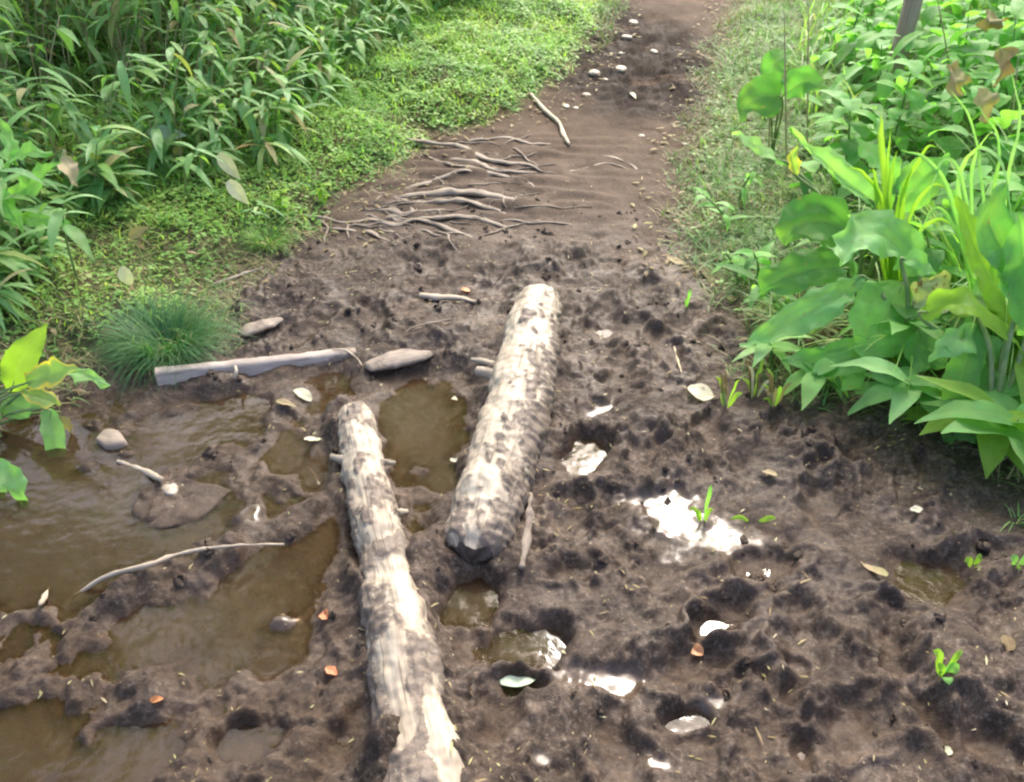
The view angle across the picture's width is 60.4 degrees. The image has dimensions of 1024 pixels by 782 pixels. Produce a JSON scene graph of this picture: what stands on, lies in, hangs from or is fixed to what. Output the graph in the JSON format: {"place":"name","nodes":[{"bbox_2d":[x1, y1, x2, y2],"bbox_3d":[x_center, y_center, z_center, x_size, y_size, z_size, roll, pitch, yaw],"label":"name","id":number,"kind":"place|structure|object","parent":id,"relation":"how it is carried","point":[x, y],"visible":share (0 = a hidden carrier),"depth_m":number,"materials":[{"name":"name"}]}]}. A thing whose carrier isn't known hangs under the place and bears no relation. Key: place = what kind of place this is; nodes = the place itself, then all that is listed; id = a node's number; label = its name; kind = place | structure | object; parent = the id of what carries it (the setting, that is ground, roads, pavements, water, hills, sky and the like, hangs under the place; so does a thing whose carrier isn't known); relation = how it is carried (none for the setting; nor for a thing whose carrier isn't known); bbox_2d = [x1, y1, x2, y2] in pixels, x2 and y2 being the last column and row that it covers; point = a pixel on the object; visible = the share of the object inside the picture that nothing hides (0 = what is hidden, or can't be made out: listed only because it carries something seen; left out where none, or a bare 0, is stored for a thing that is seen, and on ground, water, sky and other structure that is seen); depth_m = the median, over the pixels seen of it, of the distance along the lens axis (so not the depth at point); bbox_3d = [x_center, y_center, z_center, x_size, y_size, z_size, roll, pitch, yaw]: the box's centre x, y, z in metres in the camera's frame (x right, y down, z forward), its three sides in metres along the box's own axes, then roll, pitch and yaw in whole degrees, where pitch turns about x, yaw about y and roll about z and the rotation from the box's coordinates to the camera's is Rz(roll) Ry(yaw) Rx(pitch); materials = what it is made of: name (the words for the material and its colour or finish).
{"place":"outdoors","nodes":[
{"label":"outdoors","id":0,"kind":"place"},
{"bbox_2d":[0,0,1023,781],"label":"ground","id":1,"kind":"structure","parent":0,"point":[212,628],"depth_m":2.14,"materials":[{"name":"brown soil"}]},
{"bbox_2d":[0,458,27,506],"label":"leafy plant","id":2,"kind":"object","parent":1,"relation":"on","point":[13,480],"visible":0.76,"depth_m":2.21,"materials":[{"name":"green plant"}]},
{"bbox_2d":[0,158,51,249],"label":"bamboo grass","id":3,"kind":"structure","parent":1,"relation":"on","point":[19,171],"depth_m":2.64,"materials":[{"name":"green plant"}]},
{"bbox_2d":[0,119,78,235],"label":"broadleaf plant","id":4,"kind":"object","parent":1,"relation":"on","point":[65,164],"visible":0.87,"depth_m":2.74,"materials":[{"name":"green plant"}]},
{"bbox_2d":[4,194,100,281],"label":"bamboo grass","id":5,"kind":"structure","parent":1,"relation":"on","point":[76,235],"depth_m":2.67,"materials":[{"name":"green plant"}]},
{"bbox_2d":[0,323,109,458],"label":"leafy plant","id":6,"kind":"object","parent":1,"relation":"on","point":[25,374],"visible":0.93,"depth_m":2.39,"materials":[{"name":"green plant"}]},
{"bbox_2d":[75,124,147,209],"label":"bamboo grass","id":7,"kind":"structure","parent":1,"relation":"on","point":[95,144],"depth_m":3.11,"materials":[{"name":"green plant"}]},
{"bbox_2d":[96,429,128,455],"bbox_3d":[-1.100,0.142,2.423,0.098,0.052,0.066,28,44,34],"label":"stone","id":8,"kind":"object","parent":1,"relation":"on","point":[111,442],"visible":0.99,"depth_m":2.40,"materials":[{"name":"grey stone"}]},
{"bbox_2d":[118,266,133,284],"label":"fallen leaf","id":9,"kind":"object","parent":1,"relation":"on","point":[125,274],"visible":1,"depth_m":2.86,"materials":[{"name":"yellow plant"}]},
{"bbox_2d":[128,226,149,238],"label":"fallen leaf","id":10,"kind":"object","parent":1,"relation":"on","point":[135,232],"visible":1,"depth_m":2.98,"materials":[{"name":"yellow plant"}]},
{"bbox_2d":[116,460,163,481],"bbox_3d":[-0.966,0.205,2.298,0.198,0.052,0.032,22,40,28],"label":"stick","id":11,"kind":"object","parent":1,"relation":"on","point":[153,475],"visible":1,"depth_m":2.31,"materials":[{"name":"brown wood"}]},
{"bbox_2d":[65,267,256,402],"bbox_3d":[-1.073,-0.202,2.701,0.605,0.230,0.543,0,35,0],"label":"grass tuft","id":12,"kind":"object","parent":1,"relation":"on","point":[147,337],"visible":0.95,"depth_m":2.72,"materials":[{"name":"green plant"}]},
{"bbox_2d":[149,125,186,141],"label":"fallen leaf","id":13,"kind":"object","parent":1,"relation":"on","point":[165,131],"visible":0.46,"depth_m":3.56,"materials":[{"name":"green plant"}]},
{"bbox_2d":[71,543,283,598],"bbox_3d":[-0.762,0.396,2.006,0.474,0.084,0.046,-12,37,-16],"label":"twig","id":14,"kind":"object","parent":1,"relation":"on","point":[115,573],"visible":1,"depth_m":1.97,"materials":[{"name":"brown wood"}]},
{"bbox_2d":[131,477,230,534],"bbox_3d":[-0.850,0.292,2.218,0.223,0.048,0.185,9,36,13],"label":"flat stone","id":15,"kind":"object","parent":1,"relation":"on","point":[202,501],"visible":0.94,"depth_m":2.19,"materials":[{"name":"brown stone"}]},
{"bbox_2d":[164,141,224,203],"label":"bamboo grass","id":16,"kind":"structure","parent":1,"relation":"on","point":[187,160],"depth_m":3.25,"materials":[{"name":"green plant"}]},
{"bbox_2d":[216,152,240,179],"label":"fallen leaf","id":17,"kind":"object","parent":1,"relation":"on","point":[228,166],"visible":0.98,"depth_m":3.37,"materials":[{"name":"plant"}]},
{"bbox_2d":[0,87,474,433],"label":"dry grass","id":18,"kind":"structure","parent":1,"relation":"on","point":[290,245],"depth_m":3.05,"materials":[{"name":"green plant"}]},
{"bbox_2d":[226,179,248,204],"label":"fallen leaf","id":19,"kind":"object","parent":1,"relation":"on","point":[235,189],"visible":1,"depth_m":3.23,"materials":[{"name":"plant"}]},
{"bbox_2d":[0,0,494,336],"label":"bamboo grass thicket","id":20,"kind":"object","parent":1,"relation":"on","point":[17,261],"visible":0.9,"depth_m":3.67,"materials":[{"name":"green plant"}]},
{"bbox_2d":[155,348,355,385],"bbox_3d":[-0.762,-0.035,2.679,0.588,0.156,0.076,-10,36,-13],"label":"wooden plank","id":21,"kind":"object","parent":1,"relation":"on","point":[252,366],"visible":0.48,"depth_m":2.65,"materials":[{"name":"grey wood"}]},
{"bbox_2d":[235,200,282,230],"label":"bamboo grass","id":22,"kind":"structure","parent":1,"relation":"on","point":[255,208],"depth_m":3.23,"materials":[{"name":"green plant"}]},
{"bbox_2d":[238,317,282,336],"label":"stone","id":23,"kind":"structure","parent":1,"relation":"on","point":[256,327],"depth_m":2.81,"materials":[{"name":"grey stone"}]},
{"bbox_2d":[232,219,305,257],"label":"grass tuft","id":24,"kind":"object","parent":1,"relation":"on","point":[256,237],"visible":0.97,"depth_m":3.32,"materials":[{"name":"green plant"}]},
{"bbox_2d":[242,73,319,149],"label":"bamboo grass","id":25,"kind":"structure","parent":1,"relation":"on","point":[286,92],"depth_m":3.63,"materials":[{"name":"green plant"}]},
{"bbox_2d":[271,188,290,217],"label":"weed","id":26,"kind":"object","parent":1,"relation":"on","point":[279,201],"visible":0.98,"depth_m":3.41,"materials":[{"name":"green plant"}]},
{"bbox_2d":[0,0,601,393],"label":"ground cover","id":27,"kind":"object","parent":1,"relation":"on","point":[339,113],"visible":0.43,"depth_m":4.07,"materials":[{"name":"green plant"}]},
{"bbox_2d":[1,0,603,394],"bbox_3d":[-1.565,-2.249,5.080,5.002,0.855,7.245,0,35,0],"label":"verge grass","id":28,"kind":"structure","parent":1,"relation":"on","point":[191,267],"depth_m":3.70,"materials":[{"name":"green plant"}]},
{"bbox_2d":[337,29,392,80],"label":"bamboo grass","id":29,"kind":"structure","parent":1,"relation":"on","point":[360,43],"depth_m":4.17,"materials":[{"name":"green plant"}]},
{"bbox_2d":[302,213,471,236],"bbox_3d":[-0.468,-0.662,3.470,0.791,0.043,0.129,11,36,15],"label":"root","id":30,"kind":"object","parent":1,"relation":"on","point":[436,224],"visible":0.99,"depth_m":3.48,"materials":[{"name":"brown plant"}]},
{"bbox_2d":[329,401,464,781],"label":"log","id":31,"kind":"object","parent":1,"relation":"on","point":[405,675],"visible":0.94,"depth_m":1.77,"materials":[{"name":"brown wood"}]},
{"bbox_2d":[364,349,432,371],"bbox_3d":[-0.346,-0.099,2.688,0.211,0.033,0.092,-9,36,-13],"label":"bark slab","id":32,"kind":"object","parent":1,"relation":"on","point":[395,359],"depth_m":2.67,"materials":[{"name":"brown wood"}]},
{"bbox_2d":[419,293,475,302],"bbox_3d":[-0.220,-0.318,2.999,0.203,0.027,0.045,5,35,7],"label":"bark slab","id":33,"kind":"object","parent":1,"relation":"on","point":[438,297],"depth_m":2.99,"materials":[{"name":"brown wood"}]},
{"bbox_2d":[392,214,505,227],"bbox_3d":[-0.227,-0.678,3.493,0.525,0.042,0.060,5,35,8],"label":"root","id":34,"kind":"object","parent":1,"relation":"on","point":[462,216],"visible":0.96,"depth_m":3.48,"materials":[{"name":"brown plant"}]},
{"bbox_2d":[318,134,592,252],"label":"fine roots","id":35,"kind":"object","parent":1,"relation":"on","point":[393,206],"visible":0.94,"depth_m":3.55,"materials":[{"name":"brown plant"}]},
{"bbox_2d":[398,187,514,199],"bbox_3d":[-0.235,-0.810,3.637,0.637,0.050,0.086,4,35,5],"label":"root","id":36,"kind":"object","parent":1,"relation":"on","point":[448,191],"visible":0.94,"depth_m":3.63,"materials":[{"name":"brown plant"}]},
{"bbox_2d":[406,169,509,187],"bbox_3d":[-0.236,-0.897,3.748,0.606,0.073,0.110,-4,35,-5],"label":"root","id":37,"kind":"object","parent":1,"relation":"on","point":[429,182],"visible":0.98,"depth_m":3.76,"materials":[{"name":"brown plant"}]},
{"bbox_2d":[415,197,504,212],"bbox_3d":[-0.198,-0.759,3.580,0.444,0.047,0.056,8,36,11],"label":"root","id":38,"kind":"object","parent":1,"relation":"on","point":[461,200],"visible":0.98,"depth_m":3.57,"materials":[{"name":"brown plant"}]},
{"bbox_2d":[449,158,536,173],"bbox_3d":[-0.187,-0.997,3.888,0.627,0.045,0.100,12,37,17],"label":"root","id":39,"kind":"object","parent":1,"relation":"on","point":[484,165],"visible":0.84,"depth_m":3.82,"materials":[{"name":"brown plant"}]},
{"bbox_2d":[443,284,561,564],"bbox_3d":[-0.011,0.023,2.482,0.272,0.206,1.227,3,35,5],"label":"log","id":40,"kind":"object","parent":1,"relation":"on","point":[491,496],"visible":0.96,"depth_m":2.26,"materials":[{"name":"brown wood"}]},
{"bbox_2d":[468,136,550,144],"bbox_3d":[-0.086,-1.167,4.127,0.588,0.046,0.080,4,35,5],"label":"root","id":41,"kind":"object","parent":1,"relation":"on","point":[507,137],"visible":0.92,"depth_m":4.12,"materials":[{"name":"brown plant"}]},
{"bbox_2d":[0,0,1021,403],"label":"leaf litter","id":42,"kind":"object","parent":1,"relation":"on","point":[466,166],"visible":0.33,"depth_m":3.70,"materials":[{"name":"green plant"}]},
{"bbox_2d":[2,179,1023,781],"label":"plant debris","id":43,"kind":"object","parent":1,"relation":"on","point":[560,537],"visible":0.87,"depth_m":1.99,"materials":[{"name":"plant"}]},
{"bbox_2d":[401,137,626,172],"bbox_3d":[0.004,-1.038,3.938,1.135,0.049,0.206,9,36,13],"label":"root","id":44,"kind":"object","parent":1,"relation":"on","point":[477,154],"visible":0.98,"depth_m":3.93,"materials":[{"name":"brown plant"}]},
{"bbox_2d":[500,675,534,686],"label":"fallen leaf","id":45,"kind":"object","parent":1,"relation":"on","point":[512,681],"visible":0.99,"depth_m":1.76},
{"bbox_2d":[518,492,533,569],"bbox_3d":[0.038,0.322,2.066,0.026,0.025,0.263,4,35,5],"label":"bark slab","id":46,"kind":"object","parent":1,"relation":"on","point":[526,540],"depth_m":2.04,"materials":[{"name":"brown wood"}]},
{"bbox_2d":[530,93,569,144],"bbox_3d":[0.202,-1.353,4.359,0.054,0.045,0.749,-8,36,-11],"label":"stick","id":47,"kind":"object","parent":1,"relation":"on","point":[548,113],"visible":1,"depth_m":4.38,"materials":[{"name":"brown wood"}]},
{"bbox_2d":[89,198,1022,781],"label":"mud crumbs","id":48,"kind":"object","parent":1,"relation":"on","point":[211,450],"visible":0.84,"depth_m":2.22,"materials":[{"name":"brown soil"}]},
{"bbox_2d":[688,383,713,400],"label":"fallen leaf","id":49,"kind":"object","parent":1,"relation":"on","point":[699,391],"visible":1,"depth_m":2.54,"materials":[{"name":"white plant"}]},
{"bbox_2d":[690,486,712,521],"bbox_3d":[0.452,0.269,2.095,0.055,0.102,0.024,0,35,0],"label":"sprout","id":50,"kind":"object","parent":1,"relation":"on","point":[698,512],"visible":1,"depth_m":2.10,"materials":[{"name":"green plant"}]},
{"bbox_2d":[694,187,749,232],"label":"leafy weed","id":51,"kind":"object","parent":1,"relation":"on","point":[706,195],"visible":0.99,"depth_m":3.35,"materials":[{"name":"green plant"}]},
{"bbox_2d":[710,252,745,284],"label":"leafy weed","id":52,"kind":"object","parent":1,"relation":"on","point":[735,259],"visible":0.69,"depth_m":3.02,"materials":[{"name":"green plant"}]},
{"bbox_2d":[716,369,742,407],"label":"dying stalks","id":53,"kind":"object","parent":1,"relation":"on","point":[724,391],"visible":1,"depth_m":2.47,"materials":[{"name":"green plant"}]},
{"bbox_2d":[724,169,763,203],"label":"leafy weed","id":54,"kind":"object","parent":1,"relation":"on","point":[744,191],"visible":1,"depth_m":3.50,"materials":[{"name":"green plant"}]},
{"bbox_2d":[730,239,778,278],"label":"leafy weed","id":55,"kind":"object","parent":1,"relation":"on","point":[761,256],"visible":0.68,"depth_m":3.00,"materials":[{"name":"green plant"}]},
{"bbox_2d":[712,263,797,311],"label":"leafy weed","id":56,"kind":"object","parent":1,"relation":"on","point":[755,294],"visible":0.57,"depth_m":2.81,"materials":[{"name":"green plant"}]},
{"bbox_2d":[742,358,768,398],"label":"dying stalks","id":57,"kind":"object","parent":1,"relation":"on","point":[750,382],"visible":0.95,"depth_m":2.50,"materials":[{"name":"green plant"}]},
{"bbox_2d":[732,335,817,374],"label":"leafy weed","id":58,"kind":"object","parent":1,"relation":"on","point":[761,350],"visible":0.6,"depth_m":2.56,"materials":[{"name":"green plant"}]},
{"bbox_2d":[762,368,790,405],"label":"dying stalks","id":59,"kind":"object","parent":1,"relation":"on","point":[771,398],"visible":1,"depth_m":2.45,"materials":[{"name":"green plant"}]},
{"bbox_2d":[736,48,826,150],"bbox_3d":[1.044,-1.154,3.667,0.354,0.492,0.328,-8,36,-11],"label":"broadleaf plant","id":60,"kind":"object","parent":1,"relation":"on","point":[760,95],"visible":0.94,"depth_m":3.53,"materials":[{"name":"green plant"}]},
{"bbox_2d":[784,12,787,173],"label":"dry stalk","id":61,"kind":"object","parent":1,"relation":"on","point":[785,95],"visible":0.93,"depth_m":3.48,"materials":[{"name":"plant"}]},
{"bbox_2d":[725,266,852,347],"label":"tall grass","id":62,"kind":"structure","parent":1,"relation":"on","point":[781,305],"depth_m":2.71,"materials":[{"name":"green plant"}]},
{"bbox_2d":[588,0,1023,492],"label":"dry grass","id":63,"kind":"structure","parent":1,"relation":"on","point":[827,393],"depth_m":3.81,"materials":[{"name":"green plant"}]},
{"bbox_2d":[591,0,1023,380],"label":"short grass","id":64,"kind":"structure","parent":1,"relation":"on","point":[722,172],"depth_m":3.94,"materials":[{"name":"green plant"}]},
{"bbox_2d":[780,350,847,410],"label":"leafy weed","id":65,"kind":"object","parent":1,"relation":"on","point":[811,386],"visible":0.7,"depth_m":2.46,"materials":[{"name":"green plant"}]},
{"bbox_2d":[789,238,871,277],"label":"leafy weed","id":66,"kind":"object","parent":1,"relation":"on","point":[852,265],"visible":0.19,"depth_m":2.86,"materials":[{"name":"green plant"}]},
{"bbox_2d":[732,126,950,297],"bbox_3d":[0.983,-0.502,2.667,0.633,0.584,0.331,0,35,0],"label":"broadleaf plant","id":67,"kind":"object","parent":1,"relation":"on","point":[815,215],"visible":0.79,"depth_m":2.64,"materials":[{"name":"green plant"}]},
{"bbox_2d":[739,209,950,394],"bbox_3d":[0.970,-0.201,2.424,0.528,0.494,0.371,-16,38,-22],"label":"broadleaf plant","id":68,"kind":"object","parent":1,"relation":"on","point":[882,234],"visible":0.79,"depth_m":2.46,"materials":[{"name":"green plant"}]},
{"bbox_2d":[814,89,887,174],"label":"leafy weed","id":69,"kind":"object","parent":1,"relation":"on","point":[851,108],"visible":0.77,"depth_m":3.33,"materials":[{"name":"green plant"}]},
{"bbox_2d":[826,0,882,66],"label":"leafy weed","id":70,"kind":"object","parent":1,"relation":"on","point":[841,28],"visible":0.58,"depth_m":4.63,"materials":[{"name":"green plant"}]},
{"bbox_2d":[832,4,888,81],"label":"leafy weed","id":71,"kind":"object","parent":1,"relation":"on","point":[871,44],"visible":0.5,"depth_m":4.27,"materials":[{"name":"green plant"}]},
{"bbox_2d":[713,0,1023,390],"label":"long grass","id":72,"kind":"structure","parent":1,"relation":"on","point":[819,35],"depth_m":3.99,"materials":[{"name":"green plant"}]},
{"bbox_2d":[861,0,899,20],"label":"leafy weed","id":73,"kind":"object","parent":1,"relation":"on","point":[882,9],"visible":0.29,"depth_m":4.68,"materials":[{"name":"green plant"}]},
{"bbox_2d":[853,43,919,102],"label":"leafy weed","id":74,"kind":"object","parent":1,"relation":"on","point":[883,69],"visible":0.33,"depth_m":3.96,"materials":[{"name":"green plant"}]},
{"bbox_2d":[831,357,942,423],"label":"leafy weed","id":75,"kind":"object","parent":1,"relation":"on","point":[902,399],"visible":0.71,"depth_m":2.36,"materials":[{"name":"green plant"}]},
{"bbox_2d":[837,304,952,366],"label":"leafy weed","id":76,"kind":"object","parent":1,"relation":"on","point":[911,313],"visible":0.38,"depth_m":2.43,"materials":[{"name":"green plant"}]},
{"bbox_2d":[869,0,922,117],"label":"sapling","id":77,"kind":"object","parent":1,"relation":"on","point":[910,12],"visible":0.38,"depth_m":3.86,"materials":[{"name":"grey plant"}]},
{"bbox_2d":[786,273,1015,408],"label":"tall grass","id":78,"kind":"structure","parent":1,"relation":"on","point":[894,360],"depth_m":2.44,"materials":[{"name":"green plant"}]},
{"bbox_2d":[849,113,956,281],"bbox_3d":[1.137,-0.468,2.576,0.349,0.634,0.115,19,39,25],"label":"sedge","id":79,"kind":"object","parent":1,"relation":"on","point":[883,201],"visible":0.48,"depth_m":2.54,"materials":[{"name":"green plant"}]},
{"bbox_2d":[787,141,1023,337],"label":"tall grass","id":80,"kind":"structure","parent":1,"relation":"on","point":[953,278],"depth_m":2.72,"materials":[{"name":"green plant"}]},
{"bbox_2d":[876,53,935,154],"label":"leafy weed","id":81,"kind":"object","parent":1,"relation":"on","point":[915,97],"visible":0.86,"depth_m":3.35,"materials":[{"name":"green plant"}]},
{"bbox_2d":[789,0,1023,287],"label":"undergrowth","id":82,"kind":"object","parent":1,"relation":"on","point":[978,50],"visible":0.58,"depth_m":3.63,"materials":[{"name":"green plant"}]},
{"bbox_2d":[945,60,971,97],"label":"dead leaf","id":83,"kind":"object","parent":82,"relation":"hanging from","point":[958,79],"visible":1,"depth_m":2.45,"materials":[{"name":"plant"}]},
{"bbox_2d":[973,86,999,123],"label":"dead leaf","id":84,"kind":"object","parent":82,"relation":"hanging from","point":[986,99],"visible":0.94,"depth_m":2.49,"materials":[{"name":"plant"}]},
{"bbox_2d":[975,9,1008,32],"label":"dead leaf","id":85,"kind":"object","parent":82,"relation":"hanging from","point":[991,20],"visible":1,"depth_m":2.36,"materials":[{"name":"brown plant"}]},
{"bbox_2d":[992,46,1019,87],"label":"dead leaf","id":86,"kind":"object","parent":82,"relation":"hanging from","point":[1003,56],"visible":1,"depth_m":2.42,"materials":[{"name":"brown plant"}]},
{"bbox_2d":[908,219,966,289],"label":"leafy weed","id":87,"kind":"object","parent":1,"relation":"on","point":[935,256],"visible":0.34,"depth_m":2.61,"materials":[{"name":"green plant"}]},
{"bbox_2d":[915,0,973,43],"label":"leafy weed","id":88,"kind":"object","parent":1,"relation":"on","point":[956,9],"visible":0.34,"depth_m":4.46,"materials":[{"name":"green plant"}]},
{"bbox_2d":[866,107,1023,289],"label":"tall grass","id":89,"kind":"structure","parent":1,"relation":"on","point":[1014,167],"depth_m":2.85,"materials":[{"name":"green plant"}]},
{"bbox_2d":[933,649,962,684],"bbox_3d":[0.843,0.529,1.687,0.066,0.066,0.044,-5,35,-7],"label":"sprout","id":90,"kind":"object","parent":1,"relation":"on","point":[953,666],"visible":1,"depth_m":1.70,"materials":[{"name":"green plant"}]},
{"bbox_2d":[898,375,1023,478],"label":"leafy weed","id":91,"kind":"object","parent":1,"relation":"on","point":[994,449],"visible":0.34,"depth_m":2.20,"materials":[{"name":"green plant"}]},
{"bbox_2d":[901,73,1020,361],"bbox_3d":[1.200,-0.397,2.331,0.377,0.838,0.221,30,45,35],"label":"sedge","id":92,"kind":"object","parent":1,"relation":"on","point":[957,231],"visible":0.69,"depth_m":2.30,"materials":[{"name":"green plant"}]},
{"bbox_2d":[928,9,999,135],"bbox_3d":[1.844,-1.287,3.625,0.241,0.573,0.266,25,42,31],"label":"leafy weed","id":93,"kind":"object","parent":1,"relation":"on","point":[952,29],"visible":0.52,"depth_m":3.58,"materials":[{"name":"green plant"}]},
{"bbox_2d":[939,277,989,329],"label":"leafy weed","id":94,"kind":"object","parent":1,"relation":"on","point":[978,297],"visible":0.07,"depth_m":2.51,"materials":[{"name":"green plant"}]},
{"bbox_2d":[914,391,1023,463],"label":"leafy weed","id":95,"kind":"object","parent":1,"relation":"on","point":[981,416],"visible":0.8,"depth_m":2.16,"materials":[{"name":"green plant"}]},
{"bbox_2d":[917,182,1023,459],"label":"broadleaf plant","id":96,"kind":"object","parent":1,"relation":"on","point":[992,232],"visible":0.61,"depth_m":2.28,"materials":[{"name":"green plant"}]},
{"bbox_2d":[927,179,1023,279],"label":"leafy weed","id":97,"kind":"object","parent":1,"relation":"on","point":[977,205],"visible":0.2,"depth_m":2.72,"materials":[{"name":"green plant"}]},
{"bbox_2d":[945,310,1023,403],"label":"leafy weed","id":98,"kind":"object","parent":1,"relation":"on","point":[1019,370],"visible":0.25,"depth_m":2.34,"materials":[{"name":"green plant"}]},
{"bbox_2d":[955,15,1023,131],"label":"leafy weed","id":99,"kind":"object","parent":1,"relation":"on","point":[1008,23],"visible":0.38,"depth_m":3.65,"materials":[{"name":"green plant"}]},
{"bbox_2d":[971,4,1023,86],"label":"leafy weed","id":100,"kind":"object","parent":1,"relation":"on","point":[1003,8],"visible":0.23,"depth_m":3.82,"materials":[{"name":"green plant"}]},
{"bbox_2d":[983,171,1023,210],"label":"leafy weed","id":101,"kind":"object","parent":1,"relation":"on","point":[1014,177],"visible":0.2,"depth_m":2.79,"materials":[{"name":"green plant"}]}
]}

